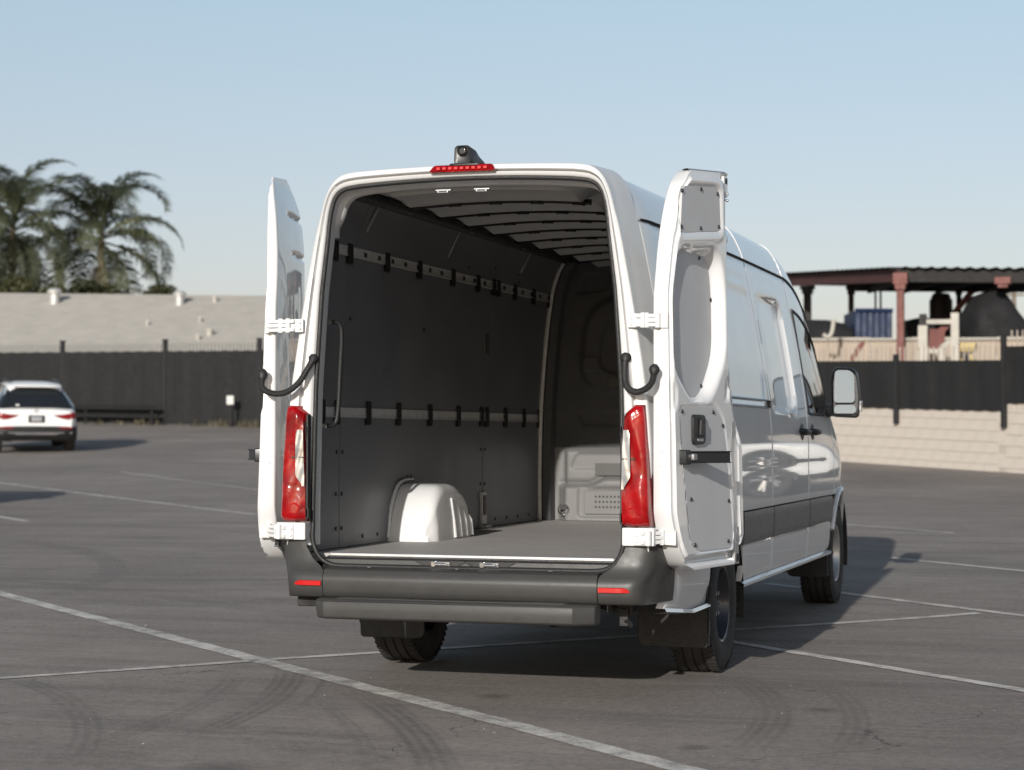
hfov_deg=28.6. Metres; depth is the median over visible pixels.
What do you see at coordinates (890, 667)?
bay line
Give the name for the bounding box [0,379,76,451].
suv
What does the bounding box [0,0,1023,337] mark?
sky
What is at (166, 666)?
bay line
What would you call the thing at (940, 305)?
ribbed tank
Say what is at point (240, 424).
weeds
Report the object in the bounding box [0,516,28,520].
bay line
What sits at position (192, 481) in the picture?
bay line
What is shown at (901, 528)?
bay line
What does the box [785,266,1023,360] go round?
canopy
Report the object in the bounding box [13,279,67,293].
shrub
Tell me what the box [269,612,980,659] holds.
bay line
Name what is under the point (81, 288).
shrub
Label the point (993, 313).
covered vehicle
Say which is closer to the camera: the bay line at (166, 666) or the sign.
the bay line at (166, 666)
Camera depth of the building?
79.52 m
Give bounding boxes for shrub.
[0,273,36,292]
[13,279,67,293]
[45,276,106,293]
[84,278,119,293]
[139,283,177,294]
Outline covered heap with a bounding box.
[807,320,853,337]
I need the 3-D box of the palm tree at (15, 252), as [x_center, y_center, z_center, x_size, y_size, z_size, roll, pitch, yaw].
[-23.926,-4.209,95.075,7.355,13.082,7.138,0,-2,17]
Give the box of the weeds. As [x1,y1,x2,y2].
[81,417,260,426]
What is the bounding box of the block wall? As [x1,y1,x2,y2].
[830,403,1023,473]
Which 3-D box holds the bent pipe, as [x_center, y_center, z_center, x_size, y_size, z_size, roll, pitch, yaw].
[7.115,-1.259,45.032,0.320,0.459,0.100,0,-1,0]
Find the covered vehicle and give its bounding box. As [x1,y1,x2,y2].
[959,290,1023,337]
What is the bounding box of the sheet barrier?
[811,337,1021,360]
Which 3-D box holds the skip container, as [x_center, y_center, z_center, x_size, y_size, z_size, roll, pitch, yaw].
[8.568,-0.682,48.262,0.882,2.223,1.710,0,-1,0]
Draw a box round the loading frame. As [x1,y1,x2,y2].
[917,313,958,360]
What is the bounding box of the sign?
[227,396,233,426]
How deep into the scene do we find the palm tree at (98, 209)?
96.53 m
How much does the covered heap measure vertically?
2.022 m
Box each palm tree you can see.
[0,158,94,292]
[0,167,30,269]
[22,171,184,293]
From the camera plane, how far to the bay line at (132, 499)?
29.42 m
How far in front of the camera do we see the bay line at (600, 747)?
9.92 m
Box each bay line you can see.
[0,482,257,514]
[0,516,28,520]
[0,591,706,769]
[0,659,257,678]
[120,471,257,489]
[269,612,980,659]
[733,641,1023,691]
[763,583,1023,615]
[847,524,953,532]
[892,557,1023,570]
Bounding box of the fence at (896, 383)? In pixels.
[815,330,1023,427]
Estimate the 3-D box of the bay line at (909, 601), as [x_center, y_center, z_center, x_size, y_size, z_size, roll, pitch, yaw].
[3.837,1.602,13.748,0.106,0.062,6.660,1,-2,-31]
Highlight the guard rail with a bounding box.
[74,405,157,424]
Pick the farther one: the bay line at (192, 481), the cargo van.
the bay line at (192, 481)
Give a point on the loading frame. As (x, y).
(927, 337)
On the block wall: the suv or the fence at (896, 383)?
the fence at (896, 383)
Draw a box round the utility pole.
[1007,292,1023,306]
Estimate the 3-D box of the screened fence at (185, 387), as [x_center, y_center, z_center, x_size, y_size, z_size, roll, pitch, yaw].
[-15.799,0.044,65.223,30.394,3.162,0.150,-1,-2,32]
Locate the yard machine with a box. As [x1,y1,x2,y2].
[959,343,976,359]
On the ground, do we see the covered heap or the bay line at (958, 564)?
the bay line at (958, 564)
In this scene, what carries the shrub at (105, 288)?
on the ground
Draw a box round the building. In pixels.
[0,288,304,352]
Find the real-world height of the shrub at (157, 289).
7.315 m
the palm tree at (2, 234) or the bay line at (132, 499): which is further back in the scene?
the palm tree at (2, 234)
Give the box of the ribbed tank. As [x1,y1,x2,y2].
[929,293,952,336]
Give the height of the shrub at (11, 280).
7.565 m
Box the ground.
[0,422,1023,769]
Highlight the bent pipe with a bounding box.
[822,319,835,338]
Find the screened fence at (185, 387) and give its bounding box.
[0,338,263,425]
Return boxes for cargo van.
[248,145,862,671]
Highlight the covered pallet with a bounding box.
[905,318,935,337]
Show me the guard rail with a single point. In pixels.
(124, 407)
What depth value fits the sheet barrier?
46.09 m
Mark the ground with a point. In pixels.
(212, 574)
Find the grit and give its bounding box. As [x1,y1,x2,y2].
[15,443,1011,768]
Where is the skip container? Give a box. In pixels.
[844,308,892,337]

